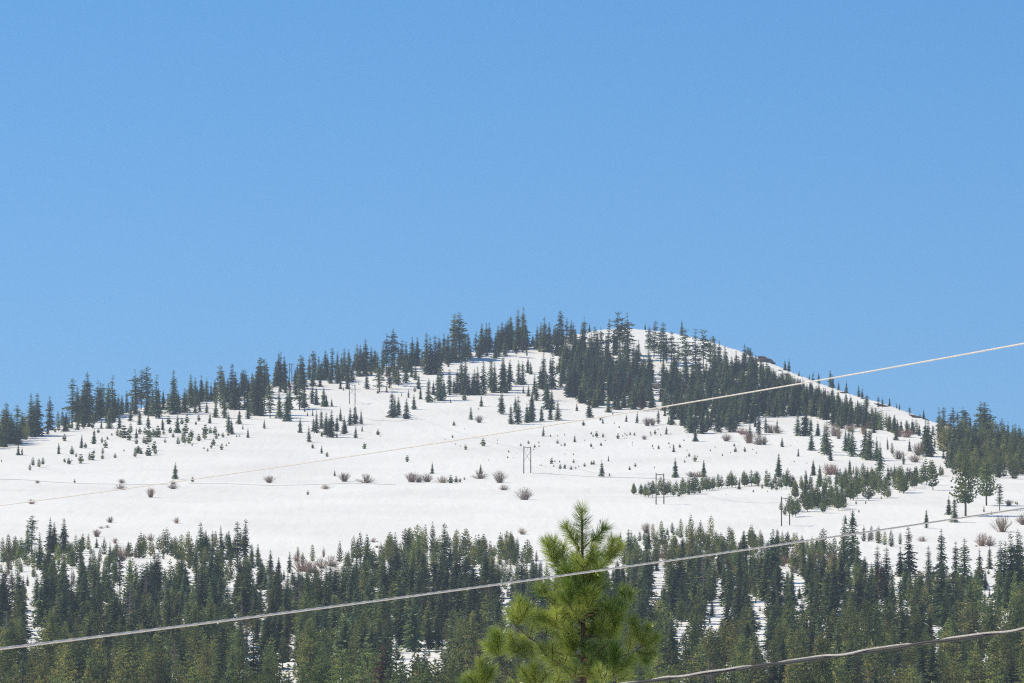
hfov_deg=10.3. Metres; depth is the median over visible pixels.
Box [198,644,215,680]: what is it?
pine tree
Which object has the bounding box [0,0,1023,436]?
sky
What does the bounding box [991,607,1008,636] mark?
pine tree
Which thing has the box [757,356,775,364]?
rock outcrop
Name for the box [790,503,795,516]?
young pine
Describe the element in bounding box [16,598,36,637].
white fir
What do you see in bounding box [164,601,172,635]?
white fir
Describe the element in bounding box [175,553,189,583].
white fir
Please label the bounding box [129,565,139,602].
white fir
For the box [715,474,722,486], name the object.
young pine
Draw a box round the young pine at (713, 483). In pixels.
[711,478,715,489]
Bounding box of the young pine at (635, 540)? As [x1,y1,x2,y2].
[631,534,638,547]
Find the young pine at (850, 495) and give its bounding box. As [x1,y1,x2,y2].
[846,480,853,499]
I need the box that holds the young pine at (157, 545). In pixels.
[155,537,160,551]
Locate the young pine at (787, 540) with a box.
[782,533,791,547]
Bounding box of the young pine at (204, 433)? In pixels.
[202,428,207,439]
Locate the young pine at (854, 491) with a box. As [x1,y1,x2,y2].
[846,475,860,499]
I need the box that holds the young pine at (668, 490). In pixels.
[665,480,670,494]
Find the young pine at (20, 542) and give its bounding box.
[16,537,26,552]
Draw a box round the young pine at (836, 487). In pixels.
[833,482,840,491]
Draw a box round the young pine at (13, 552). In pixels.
[9,547,18,563]
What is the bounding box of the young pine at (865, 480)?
[862,469,870,488]
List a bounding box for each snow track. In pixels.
[15,479,91,483]
[188,483,395,484]
[542,473,657,478]
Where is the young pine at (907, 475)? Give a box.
[904,467,911,481]
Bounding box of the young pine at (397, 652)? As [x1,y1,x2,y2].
[393,645,400,658]
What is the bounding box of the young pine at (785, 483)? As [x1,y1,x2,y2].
[783,476,788,485]
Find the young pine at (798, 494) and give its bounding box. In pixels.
[793,481,800,498]
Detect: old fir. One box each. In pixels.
[13,404,22,429]
[26,516,39,554]
[61,378,85,422]
[92,381,104,414]
[101,384,106,408]
[105,375,118,410]
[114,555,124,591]
[127,371,144,406]
[130,369,149,409]
[142,366,153,402]
[148,374,163,415]
[214,365,224,403]
[230,522,247,557]
[240,368,248,409]
[252,358,268,405]
[261,359,270,408]
[262,381,276,417]
[275,353,283,380]
[293,374,309,409]
[296,356,304,380]
[308,350,316,372]
[328,348,337,370]
[371,353,382,376]
[372,362,385,391]
[380,335,392,364]
[387,329,400,360]
[391,366,395,384]
[393,353,403,385]
[449,312,469,352]
[449,314,458,347]
[466,347,472,360]
[472,331,478,351]
[497,333,504,350]
[498,395,504,411]
[513,341,518,353]
[555,311,566,336]
[564,318,568,339]
[577,316,588,339]
[594,329,601,352]
[598,328,604,350]
[602,320,612,346]
[609,312,623,353]
[613,317,627,353]
[618,312,636,353]
[622,337,629,361]
[644,321,658,357]
[645,327,652,354]
[652,328,665,362]
[655,322,673,363]
[662,334,668,362]
[663,375,676,399]
[665,332,677,364]
[672,344,682,362]
[675,329,694,363]
[688,329,701,373]
[694,353,705,376]
[696,329,713,370]
[706,337,713,364]
[779,397,785,413]
[829,389,834,406]
[864,395,869,412]
[935,407,941,432]
[937,407,952,426]
[948,408,956,423]
[959,407,967,423]
[972,401,986,429]
[978,402,992,434]
[984,420,991,434]
[985,410,999,428]
[995,484,1003,510]
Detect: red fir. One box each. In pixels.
[0,402,12,440]
[1,429,8,446]
[6,423,11,444]
[9,418,16,442]
[13,423,20,444]
[17,421,23,444]
[18,412,25,438]
[27,393,39,436]
[29,401,41,436]
[34,393,46,435]
[42,397,56,430]
[61,413,68,431]
[70,386,84,421]
[79,389,87,416]
[80,371,101,418]
[80,380,91,417]
[80,408,86,426]
[92,403,100,421]
[96,383,107,417]
[104,383,111,413]
[106,407,114,428]
[111,396,117,415]
[116,394,122,414]
[120,396,125,413]
[124,391,131,412]
[132,398,138,413]
[147,387,155,415]
[163,369,183,413]
[174,414,181,432]
[179,388,190,412]
[186,375,197,407]
[194,389,199,405]
[197,376,206,401]
[203,379,210,400]
[208,383,212,400]
[212,400,219,417]
[218,374,228,407]
[220,397,227,417]
[225,412,230,432]
[226,364,234,405]
[226,372,243,409]
[245,378,254,411]
[245,401,251,418]
[249,368,266,415]
[259,396,265,415]
[272,353,283,385]
[275,391,284,417]
[280,389,292,420]
[281,356,288,384]
[288,391,293,408]
[291,374,298,394]
[298,357,308,388]
[298,385,309,407]
[305,357,311,379]
[309,367,315,384]
[309,382,314,403]
[312,412,320,432]
[313,385,320,404]
[315,357,321,379]
[318,412,323,428]
[319,389,326,406]
[322,350,329,377]
[323,413,328,434]
[326,411,336,436]
[333,352,339,375]
[333,364,341,382]
[340,416,347,433]
[341,362,345,380]
[342,348,348,370]
[346,351,352,371]
[346,408,352,425]
[349,365,355,381]
[351,403,358,423]
[354,344,361,370]
[361,356,372,375]
[363,340,369,365]
[363,371,370,388]
[367,348,375,371]
[386,391,396,417]
[396,398,401,414]
[397,341,405,361]
[402,359,410,382]
[402,398,411,418]
[405,353,412,370]
[409,337,416,365]
[412,365,417,379]
[414,338,420,365]
[420,333,432,374]
[423,337,436,374]
[425,378,432,401]
[428,336,441,373]
[432,367,446,400]
[433,370,439,395]
[436,338,443,371]
[440,334,445,358]
[443,334,453,362]
[446,368,454,394]
[452,338,459,360]
[453,369,459,393]
[454,360,463,391]
[457,359,471,394]
[459,345,465,360]
[466,335,473,356]
[470,368,477,394]
[473,365,482,394]
[476,323,485,349]
[479,359,488,394]
[483,324,490,351]
[486,355,493,390]
[487,324,493,350]
[490,361,497,392]
[496,360,509,392]
[501,337,509,355]
[503,319,512,349]
[506,362,514,390]
[507,318,515,348]
[507,407,514,423]
[513,397,523,423]
[514,310,523,345]
[514,360,523,384]
[519,361,526,384]
[520,309,531,343]
[521,319,530,347]
[523,404,530,422]
[528,394,535,420]
[529,403,533,421]
[531,375,535,394]
[533,326,540,349]
[533,383,539,400]
[536,317,552,351]
[536,353,550,388]
[541,375,547,400]
[542,382,550,409]
[547,322,554,350]
[547,353,558,388]
[548,389,556,409]
[551,326,556,343]
[551,326,562,355]
[553,401,561,420]
[557,358,566,383]
[559,325,566,351]
[560,345,567,370]
[564,340,570,362]
[564,371,575,396]
[566,321,573,343]
[571,329,579,352]
[572,367,577,395]
[575,383,585,402]
[576,376,579,395]
[577,373,587,401]
[578,325,587,345]
[581,340,587,355]
[583,378,596,404]
[585,333,595,354]
[585,398,593,417]
[591,392,597,407]
[593,373,604,403]
[595,381,604,404]
[602,350,609,370]
[604,343,611,361]
[604,395,611,412]
[605,373,609,393]
[610,373,619,399]
[612,358,627,387]
[613,395,623,409]
[616,341,622,362]
[618,382,623,400]
[619,389,627,407]
[621,351,626,376]
[623,344,631,368]
[627,382,639,408]
[630,349,638,368]
[631,355,641,382]
[637,379,645,406]
[640,364,651,382]
[644,349,653,372]
[645,377,654,400]
[647,357,655,382]
[647,381,655,407]
[655,374,666,400]
[657,360,667,385]
[661,389,667,410]
[666,395,675,414]
[666,406,675,424]
[667,365,675,389]
[668,353,678,377]
[670,403,677,418]
[671,458,678,477]
[673,390,678,412]
[676,402,680,419]
[679,406,684,425]
[681,353,690,376]
[682,409,686,426]
[684,365,688,385]
[685,403,697,432]
[686,385,695,410]
[692,385,703,413]
[693,407,698,427]
[696,363,703,384]
[697,398,704,422]
[697,410,707,433]
[700,380,704,401]
[704,377,713,403]
[704,405,712,429]
[708,389,717,413]
[709,364,716,378]
[709,409,714,426]
[710,339,717,366]
[713,394,720,421]
[713,404,722,431]
[715,341,722,368]
[715,354,722,379]
[719,364,730,390]
[721,370,731,398]
[723,351,729,370]
[723,391,730,410]
[724,401,736,432]
[731,384,738,403]
[732,359,738,377]
[732,405,739,425]
[732,409,738,431]
[739,396,744,421]
[740,345,747,369]
[740,356,745,372]
[741,403,750,423]
[743,371,752,394]
[744,385,751,413]
[746,349,751,369]
[748,352,758,376]
[748,405,754,422]
[749,378,754,404]
[749,385,764,416]
[750,399,756,420]
[756,416,762,433]
[758,362,763,382]
[763,386,769,412]
[764,395,771,416]
[768,379,777,397]
[771,393,780,415]
[774,455,781,476]
[779,376,789,396]
[785,388,789,403]
[788,395,797,415]
[790,385,798,404]
[793,410,801,435]
[796,382,802,404]
[796,396,801,414]
[799,387,807,411]
[800,404,812,435]
[801,392,808,414]
[807,433,814,450]
[808,389,819,416]
[816,398,823,418]
[818,421,833,454]
[820,400,830,419]
[825,391,831,411]
[828,401,836,424]
[832,408,840,426]
[838,408,844,428]
[841,431,848,450]
[843,402,852,422]
[845,426,857,456]
[849,399,853,420]
[852,402,857,423]
[853,411,860,427]
[857,426,867,456]
[861,414,866,431]
[862,425,874,459]
[871,409,878,429]
[872,440,878,460]
[874,443,885,469]
[890,414,897,432]
[918,421,936,456]
[920,419,926,443]
[927,435,934,456]
[946,439,956,467]
[947,419,957,458]
[953,426,967,459]
[975,437,980,451]
[995,428,1001,442]
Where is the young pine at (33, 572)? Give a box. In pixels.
[31,567,36,576]
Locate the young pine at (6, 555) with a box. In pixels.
[3,545,13,562]
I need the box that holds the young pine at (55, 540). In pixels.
[49,535,57,552]
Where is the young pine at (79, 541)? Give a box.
[76,538,84,550]
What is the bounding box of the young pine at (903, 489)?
[897,473,909,493]
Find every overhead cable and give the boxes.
[0,343,1023,505]
[0,508,1023,649]
[622,627,1023,682]
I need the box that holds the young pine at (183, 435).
[179,429,187,442]
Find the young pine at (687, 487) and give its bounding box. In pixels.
[685,478,691,492]
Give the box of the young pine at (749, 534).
[746,529,752,544]
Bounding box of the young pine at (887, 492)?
[885,485,890,497]
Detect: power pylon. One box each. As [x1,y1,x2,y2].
[289,363,291,382]
[523,446,530,473]
[655,473,663,504]
[781,496,789,525]
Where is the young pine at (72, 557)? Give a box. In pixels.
[68,551,76,565]
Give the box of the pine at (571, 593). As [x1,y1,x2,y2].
[454,498,667,682]
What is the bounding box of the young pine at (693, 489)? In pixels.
[689,478,696,492]
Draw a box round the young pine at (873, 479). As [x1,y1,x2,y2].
[868,475,876,489]
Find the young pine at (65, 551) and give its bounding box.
[62,544,71,560]
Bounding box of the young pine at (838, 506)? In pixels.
[835,495,841,508]
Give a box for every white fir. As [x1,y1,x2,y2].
[0,572,17,626]
[10,564,26,603]
[12,572,31,610]
[14,631,29,675]
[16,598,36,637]
[17,654,27,682]
[29,576,39,605]
[29,580,49,626]
[32,532,45,569]
[33,566,54,620]
[40,537,54,567]
[43,519,55,552]
[46,569,57,607]
[49,566,68,613]
[50,631,68,669]
[53,593,67,637]
[56,518,68,552]
[58,584,73,630]
[66,582,78,622]
[66,592,83,631]
[75,570,91,616]
[76,636,89,676]
[78,616,95,658]
[87,590,103,625]
[89,564,99,597]
[100,630,115,658]
[101,561,111,593]
[101,565,118,620]
[103,581,116,631]
[106,590,120,648]
[110,550,120,582]
[110,606,126,654]
[116,613,139,649]
[123,604,137,642]
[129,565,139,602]
[131,620,143,658]
[134,600,153,646]
[135,563,149,602]
[140,565,157,603]
[147,583,161,621]
[147,593,156,623]
[149,553,163,600]
[149,560,161,601]
[149,613,158,639]
[160,559,173,603]
[161,584,173,626]
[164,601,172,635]
[170,593,182,632]
[170,631,193,680]
[171,612,187,647]
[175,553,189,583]
[177,562,192,596]
[179,588,185,617]
[181,585,188,618]
[188,561,200,597]
[191,565,212,612]
[194,522,206,560]
[198,614,214,651]
[199,530,210,561]
[202,551,218,597]
[205,644,230,682]
[206,571,220,613]
[213,549,224,591]
[214,618,233,673]
[215,526,227,562]
[217,595,236,643]
[218,579,238,631]
[225,531,235,559]
[225,641,238,682]
[233,612,250,669]
[234,571,260,618]
[234,583,252,624]
[239,519,251,559]
[241,628,268,682]
[246,585,262,629]
[248,544,256,567]
[254,613,267,656]
[255,608,286,668]
[258,584,267,614]
[265,591,277,620]
[266,550,273,576]
[273,580,281,618]
[275,606,285,642]
[277,608,295,661]
[279,580,293,622]
[283,665,292,682]
[286,552,292,572]
[291,597,297,633]
[291,612,305,661]
[312,603,325,643]
[314,566,328,613]
[319,579,330,624]
[321,610,333,654]
[327,564,340,600]
[327,594,339,643]
[332,613,358,670]
[334,573,347,616]
[340,564,361,613]
[340,592,346,619]
[343,580,353,622]
[346,581,363,631]
[353,621,370,655]
[353,665,371,682]
[357,538,372,576]
[361,576,375,623]
[363,570,377,619]
[363,620,386,661]
[369,582,392,628]
[370,634,380,667]
[374,557,389,603]
[376,566,390,605]
[377,623,398,675]
[384,553,393,591]
[387,546,405,585]
[389,582,405,635]
[390,567,407,616]
[391,598,406,645]
[396,590,423,644]
[397,549,410,592]
[397,593,426,651]
[404,559,420,602]
[411,571,427,609]
[413,651,432,678]
[415,544,431,592]
[422,606,435,648]
[424,581,438,625]
[425,554,443,596]
[426,612,446,648]
[431,594,446,635]
[436,525,454,567]
[436,546,447,584]
[438,647,448,682]
[439,623,455,673]
[446,587,457,620]
[447,559,457,609]
[448,572,467,624]
[450,555,464,586]
[453,656,468,679]
[454,546,467,592]
[461,550,470,582]
[461,584,476,626]
[463,557,483,606]
[467,574,481,615]
[470,603,486,646]
[478,549,494,598]
[487,600,509,635]
[488,576,504,615]
[489,656,499,682]
[504,558,536,605]
[505,571,522,625]
[507,571,515,596]
[512,622,527,660]
[515,573,525,606]
[517,583,534,637]
[525,562,538,600]
[529,583,537,610]
[534,580,548,612]
[537,630,546,663]
[550,646,572,682]
[604,582,612,602]
[611,563,624,591]
[619,558,628,585]
[622,612,628,643]
[626,573,645,614]
[626,595,634,635]
[628,553,637,594]
[634,595,644,628]
[634,662,646,680]
[636,567,649,619]
[637,592,647,627]
[640,551,656,597]
[640,561,651,608]
[643,596,662,656]
[656,588,675,630]
[658,618,684,682]
[665,561,677,605]
[666,569,687,616]
[672,573,690,621]
[675,554,687,589]
[682,550,706,602]
[682,571,709,622]
[685,559,699,612]
[695,547,703,585]
[709,593,715,616]
[712,546,724,577]
[715,553,737,601]
[717,596,735,636]
[719,564,735,606]
[731,579,744,625]
[734,552,748,595]
[738,531,750,554]
[741,616,756,647]
[743,588,762,628]
[747,550,756,587]
[748,601,760,637]
[748,634,763,678]
[750,551,764,596]
[755,552,772,600]
[758,544,773,585]
[760,610,777,649]
[762,574,785,620]
[763,529,785,581]
[764,571,785,608]
[764,646,784,682]
[773,596,781,625]
[775,631,791,682]
[777,587,797,636]
[784,570,799,614]
[796,539,807,576]
[801,472,807,502]
[801,551,815,597]
[802,571,820,614]
[805,625,816,662]
[807,581,823,623]
[814,614,824,640]
[817,561,824,598]
[820,565,840,620]
[823,582,844,628]
[830,560,846,606]
[830,622,845,674]
[835,516,855,566]
[836,553,849,594]
[838,585,850,621]
[838,632,867,681]
[844,585,859,626]
[845,511,866,564]
[845,557,852,586]
[849,639,865,682]
[851,539,862,573]
[853,573,866,619]
[861,570,875,611]
[865,601,886,653]
[869,547,883,585]
[870,581,882,629]
[872,661,880,682]
[878,547,893,586]
[879,576,890,617]
[887,580,898,618]
[890,649,907,682]
[892,602,913,660]
[894,548,903,576]
[895,575,909,626]
[899,527,918,575]
[901,559,912,599]
[911,593,935,637]
[912,637,928,680]
[919,638,945,682]
[922,545,935,585]
[922,575,935,618]
[925,562,951,623]
[925,613,936,639]
[933,574,960,625]
[933,590,952,644]
[934,531,948,576]
[939,586,960,625]
[948,497,959,521]
[948,605,961,642]
[949,543,960,581]
[950,573,962,607]
[955,539,971,589]
[959,640,968,672]
[962,578,978,624]
[964,571,970,598]
[973,547,988,585]
[973,626,985,669]
[982,569,988,589]
[985,547,994,568]
[986,541,1007,598]
[991,569,1004,607]
[994,584,1003,616]
[997,534,1020,595]
[999,652,1022,682]
[1000,571,1013,608]
[1001,590,1008,610]
[1009,531,1023,590]
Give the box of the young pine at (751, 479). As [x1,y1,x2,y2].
[749,469,753,485]
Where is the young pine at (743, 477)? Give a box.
[741,472,747,485]
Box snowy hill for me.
[0,328,1023,682]
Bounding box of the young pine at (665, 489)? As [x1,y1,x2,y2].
[660,479,667,494]
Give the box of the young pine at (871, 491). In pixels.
[869,481,875,497]
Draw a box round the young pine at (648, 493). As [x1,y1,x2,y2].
[646,481,652,496]
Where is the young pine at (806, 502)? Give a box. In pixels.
[802,491,812,511]
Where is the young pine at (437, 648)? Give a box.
[433,644,439,652]
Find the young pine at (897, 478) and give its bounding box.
[894,466,905,492]
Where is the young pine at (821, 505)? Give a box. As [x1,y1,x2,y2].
[819,496,827,511]
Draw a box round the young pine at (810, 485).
[807,480,813,490]
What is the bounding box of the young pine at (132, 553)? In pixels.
[125,542,134,556]
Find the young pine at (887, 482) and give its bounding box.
[881,477,891,486]
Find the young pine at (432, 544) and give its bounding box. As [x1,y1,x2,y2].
[428,541,436,551]
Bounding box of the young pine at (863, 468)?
[860,463,865,476]
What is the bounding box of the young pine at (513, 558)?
[510,551,516,565]
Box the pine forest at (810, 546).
[0,354,1023,682]
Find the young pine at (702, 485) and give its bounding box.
[700,476,705,491]
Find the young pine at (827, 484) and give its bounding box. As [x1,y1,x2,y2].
[822,474,829,488]
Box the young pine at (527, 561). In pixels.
[523,553,530,563]
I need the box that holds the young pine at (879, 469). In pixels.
[876,466,884,477]
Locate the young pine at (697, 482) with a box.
[695,478,700,492]
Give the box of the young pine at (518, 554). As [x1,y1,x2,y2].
[515,547,521,558]
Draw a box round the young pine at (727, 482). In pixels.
[725,476,729,487]
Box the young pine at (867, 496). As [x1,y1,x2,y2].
[865,485,871,499]
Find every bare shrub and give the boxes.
[92,530,100,536]
[114,543,130,559]
[116,484,127,489]
[145,533,155,540]
[146,488,155,497]
[167,483,177,488]
[262,476,276,482]
[290,558,313,571]
[291,553,300,561]
[300,562,324,572]
[315,558,327,568]
[326,555,338,566]
[338,472,350,481]
[355,474,375,482]
[404,473,416,481]
[411,474,424,481]
[422,474,431,481]
[434,476,447,482]
[470,470,488,478]
[475,415,482,422]
[493,470,507,482]
[498,484,507,489]
[514,487,533,499]
[518,527,526,534]
[642,416,651,425]
[642,523,651,531]
[649,418,655,424]
[652,381,660,388]
[721,434,732,440]
[734,426,747,434]
[742,429,753,442]
[750,432,766,444]
[764,425,774,432]
[769,425,784,432]
[779,552,788,566]
[790,564,799,572]
[818,463,836,474]
[828,422,841,435]
[833,427,842,438]
[842,424,857,431]
[859,421,872,428]
[891,428,904,436]
[891,450,906,459]
[898,428,914,437]
[908,455,921,461]
[910,442,922,454]
[974,532,989,545]
[984,535,994,545]
[990,515,1012,531]
[1013,513,1023,524]
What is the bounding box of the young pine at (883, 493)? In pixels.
[881,482,885,496]
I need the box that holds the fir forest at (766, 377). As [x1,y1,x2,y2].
[0,317,1023,682]
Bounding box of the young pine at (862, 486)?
[859,478,865,492]
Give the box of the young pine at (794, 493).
[791,484,797,495]
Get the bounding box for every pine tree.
[0,409,10,438]
[0,621,27,669]
[0,640,17,682]
[6,663,20,682]
[11,606,23,631]
[12,592,26,627]
[13,551,18,565]
[15,616,28,641]
[19,621,28,643]
[20,642,45,682]
[22,422,28,439]
[27,655,51,682]
[31,609,72,659]
[32,639,55,678]
[34,610,49,650]
[35,650,54,682]
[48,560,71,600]
[48,645,80,682]
[49,650,76,682]
[66,641,88,682]
[67,623,82,667]
[71,610,82,643]
[72,536,79,559]
[78,646,100,682]
[79,613,94,643]
[84,661,103,682]
[85,632,112,681]
[87,611,112,646]
[89,411,95,428]
[90,584,104,615]
[100,537,106,553]
[101,661,118,682]
[105,629,150,682]
[107,645,137,682]
[109,623,123,654]
[111,663,124,682]
[120,558,140,599]
[134,536,142,557]
[134,622,151,655]
[135,658,152,682]
[136,645,155,679]
[140,537,147,557]
[145,637,160,670]
[146,651,170,682]
[147,537,154,555]
[150,625,174,672]
[154,642,174,682]
[156,654,177,682]
[158,530,167,553]
[161,529,170,554]
[165,588,184,619]
[165,632,178,666]
[168,537,174,555]
[170,654,185,682]
[172,540,180,559]
[174,654,196,682]
[179,615,191,653]
[181,532,192,561]
[182,659,205,682]
[184,583,200,614]
[185,601,202,641]
[186,549,191,568]
[186,626,205,664]
[194,600,231,646]
[194,635,216,668]
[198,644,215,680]
[198,666,211,682]
[204,634,221,672]
[207,655,225,682]
[208,666,222,682]
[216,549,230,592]
[221,609,233,648]
[221,645,240,680]
[223,555,235,580]
[229,649,251,682]
[230,560,262,608]
[231,627,249,663]
[243,614,251,634]
[252,613,262,631]
[259,642,277,679]
[261,634,283,674]
[263,655,274,680]
[265,662,290,682]
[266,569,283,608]
[274,637,291,666]
[286,618,330,682]
[289,591,324,641]
[291,573,323,620]
[293,633,303,664]
[305,627,340,679]
[308,647,340,682]
[318,627,337,664]
[326,647,361,682]
[331,612,355,660]
[336,541,343,561]
[341,641,359,681]
[343,632,358,675]
[351,614,377,647]
[351,645,379,682]
[354,630,361,650]
[356,533,364,557]
[357,572,372,609]
[359,598,375,633]
[372,595,393,635]
[372,648,381,679]
[381,608,395,643]
[381,616,395,656]
[384,536,392,559]
[386,647,410,681]
[388,587,396,614]
[394,655,411,682]
[399,528,411,552]
[405,652,420,682]
[406,529,417,554]
[408,541,417,564]
[409,662,435,682]
[410,663,419,682]
[411,525,424,552]
[416,605,425,635]
[418,586,427,618]
[419,604,434,638]
[419,658,446,682]
[428,522,436,547]
[442,594,450,620]
[442,619,451,639]
[442,654,460,682]
[443,607,458,642]
[447,618,471,669]
[451,529,464,556]
[451,610,495,681]
[470,535,479,564]
[476,595,494,638]
[478,576,492,618]
[486,586,499,624]
[491,646,509,680]
[495,532,503,558]
[497,609,508,636]
[501,530,511,558]
[501,560,509,581]
[502,633,524,682]
[506,534,515,558]
[507,618,515,642]
[515,596,539,639]
[520,642,535,679]
[523,621,542,663]
[537,626,549,650]
[596,625,635,670]
[619,545,627,563]
[621,627,640,665]
[627,662,640,680]
[643,609,666,672]
[644,656,666,676]
[654,598,670,643]
[657,646,681,677]
[660,542,671,563]
[665,665,678,682]
[672,633,699,682]
[673,543,683,561]
[673,595,688,625]
[676,519,683,537]
[680,650,700,682]
[682,618,702,662]
[684,596,708,634]
[684,645,707,682]
[685,653,702,682]
[686,513,694,538]
[688,575,708,613]
[689,615,706,651]
[699,645,714,676]
[700,626,723,663]
[700,629,729,682]
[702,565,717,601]
[704,645,724,682]
[706,516,714,541]
[713,628,729,676]
[717,628,729,673]
[718,619,734,661]
[725,616,738,660]
[729,651,739,682]
[730,617,742,644]
[730,634,753,679]
[731,543,738,565]
[735,651,750,681]
[736,554,750,588]
[738,605,759,639]
[740,634,761,677]
[740,651,766,682]
[746,662,769,682]
[761,586,771,615]
[763,639,770,660]
[764,618,789,661]
[769,600,803,650]
[777,629,798,672]
[781,585,795,624]
[781,639,807,682]
[783,651,793,682]
[787,550,794,568]
[789,663,807,682]
[793,532,800,553]
[793,623,812,669]
[795,656,816,682]
[797,632,843,682]
[801,605,817,641]
[802,556,819,587]
[811,598,828,637]
[816,622,843,653]
[817,528,829,551]
[828,651,846,682]
[838,594,862,638]
[838,616,856,651]
[839,627,853,668]
[840,667,865,682]
[847,561,861,586]
[856,600,884,658]
[858,562,866,590]
[862,642,888,682]
[870,599,885,634]
[873,634,897,676]
[875,526,882,543]
[876,411,886,429]
[877,624,898,668]
[882,601,899,644]
[884,666,893,682]
[888,530,894,546]
[890,624,902,670]
[890,669,901,682]
[899,642,912,675]
[901,608,925,657]
[901,664,920,682]
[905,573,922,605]
[908,646,920,667]
[919,625,931,662]
[926,603,935,625]
[934,644,950,682]
[935,632,950,661]
[936,425,951,450]
[940,659,963,682]
[941,619,954,647]
[945,634,965,682]
[946,600,968,635]
[948,624,970,667]
[948,645,967,682]
[949,445,981,515]
[950,454,960,474]
[954,574,964,606]
[956,589,965,616]
[960,597,977,630]
[962,614,985,656]
[962,649,978,682]
[964,574,989,615]
[965,644,985,681]
[967,658,989,682]
[973,458,981,477]
[974,598,1003,656]
[975,452,1000,505]
[977,654,1001,682]
[978,598,996,628]
[984,635,1003,662]
[984,649,1005,682]
[990,451,999,474]
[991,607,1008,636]
[993,614,1023,670]
[994,459,1005,477]
[994,633,1014,677]
[999,594,1023,655]
[1000,434,1008,461]
[1004,585,1022,620]
[1006,642,1021,681]
[1008,460,1019,478]
[1010,571,1018,599]
[1011,582,1023,632]
[1012,648,1023,682]
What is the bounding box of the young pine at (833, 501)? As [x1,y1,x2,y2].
[830,491,836,507]
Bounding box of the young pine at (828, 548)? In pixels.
[823,542,835,557]
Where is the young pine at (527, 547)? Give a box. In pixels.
[521,539,533,557]
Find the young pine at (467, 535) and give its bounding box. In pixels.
[460,529,472,544]
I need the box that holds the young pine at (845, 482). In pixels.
[843,475,848,488]
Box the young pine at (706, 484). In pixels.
[704,476,709,490]
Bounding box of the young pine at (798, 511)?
[791,496,799,515]
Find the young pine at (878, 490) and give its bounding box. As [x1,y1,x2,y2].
[875,481,882,492]
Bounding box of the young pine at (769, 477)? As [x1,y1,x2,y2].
[765,472,771,486]
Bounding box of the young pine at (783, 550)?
[778,540,788,562]
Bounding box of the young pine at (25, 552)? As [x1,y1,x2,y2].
[20,547,28,559]
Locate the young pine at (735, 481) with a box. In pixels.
[733,475,737,487]
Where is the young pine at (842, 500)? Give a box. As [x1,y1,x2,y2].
[838,492,846,506]
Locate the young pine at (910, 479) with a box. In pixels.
[908,472,914,486]
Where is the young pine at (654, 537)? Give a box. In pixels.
[651,534,657,545]
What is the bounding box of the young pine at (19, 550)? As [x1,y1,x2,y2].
[16,547,23,558]
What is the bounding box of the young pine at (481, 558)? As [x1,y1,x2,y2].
[476,546,485,566]
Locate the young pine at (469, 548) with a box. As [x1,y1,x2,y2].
[464,540,472,554]
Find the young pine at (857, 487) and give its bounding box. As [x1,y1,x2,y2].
[854,477,861,493]
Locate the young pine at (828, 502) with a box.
[825,489,831,506]
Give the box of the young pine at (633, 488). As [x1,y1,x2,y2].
[630,484,635,493]
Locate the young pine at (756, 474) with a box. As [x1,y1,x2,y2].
[752,471,761,482]
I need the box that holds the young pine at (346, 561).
[343,552,350,565]
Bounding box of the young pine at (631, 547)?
[624,542,637,561]
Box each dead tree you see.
[124,583,135,628]
[139,575,149,609]
[160,579,166,617]
[291,578,304,613]
[699,554,710,593]
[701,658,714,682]
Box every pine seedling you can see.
[78,454,83,463]
[119,425,129,437]
[145,444,151,455]
[153,424,160,436]
[181,424,188,432]
[186,433,192,442]
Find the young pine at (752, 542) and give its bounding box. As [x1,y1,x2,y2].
[748,531,759,547]
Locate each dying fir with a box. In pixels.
[1,568,10,594]
[8,566,14,596]
[99,608,110,641]
[277,371,282,385]
[285,606,294,637]
[313,357,316,377]
[371,642,392,682]
[386,359,392,388]
[471,636,488,671]
[519,338,524,352]
[625,370,631,395]
[628,568,646,610]
[637,387,646,409]
[656,409,659,423]
[682,382,688,400]
[759,388,767,414]
[854,662,862,682]
[877,559,884,596]
[952,641,966,680]
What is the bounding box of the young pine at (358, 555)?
[353,539,361,558]
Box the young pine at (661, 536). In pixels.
[658,528,668,543]
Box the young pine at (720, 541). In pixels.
[716,532,728,551]
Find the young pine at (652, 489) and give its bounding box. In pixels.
[649,480,657,496]
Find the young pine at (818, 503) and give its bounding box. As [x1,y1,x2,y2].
[815,495,820,508]
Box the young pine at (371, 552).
[369,548,377,561]
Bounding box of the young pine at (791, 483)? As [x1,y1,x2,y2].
[789,475,795,488]
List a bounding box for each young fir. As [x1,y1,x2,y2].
[74,415,80,429]
[91,429,96,443]
[111,409,114,422]
[116,412,121,428]
[128,405,133,420]
[136,409,142,424]
[143,400,148,414]
[145,413,150,427]
[160,395,165,408]
[171,463,178,478]
[192,399,197,412]
[212,388,217,402]
[229,420,234,434]
[235,410,241,423]
[281,374,287,388]
[291,368,297,384]
[297,419,302,432]
[306,426,311,441]
[318,376,322,386]
[322,369,325,379]
[328,363,334,378]
[328,371,333,382]
[334,418,339,431]
[338,407,342,420]
[343,365,349,377]
[345,369,351,382]
[345,377,348,388]
[358,414,363,423]
[410,397,416,409]
[415,374,420,388]
[445,351,449,364]
[477,346,482,357]
[492,347,498,357]
[494,340,501,356]
[513,398,516,411]
[525,358,529,372]
[539,406,544,420]
[548,405,553,419]
[558,373,563,387]
[597,391,602,405]
[598,463,604,476]
[607,387,612,400]
[610,394,616,408]
[645,535,651,549]
[654,558,659,570]
[679,321,684,335]
[691,426,698,441]
[702,398,709,413]
[703,367,706,381]
[763,418,768,432]
[772,403,779,416]
[797,587,802,598]
[809,418,812,431]
[811,463,815,475]
[815,421,820,435]
[827,445,833,460]
[828,370,832,386]
[847,411,851,425]
[871,417,876,432]
[893,426,898,439]
[910,420,914,433]
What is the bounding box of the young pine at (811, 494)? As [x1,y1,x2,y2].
[809,490,815,506]
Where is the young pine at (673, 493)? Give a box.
[670,484,676,495]

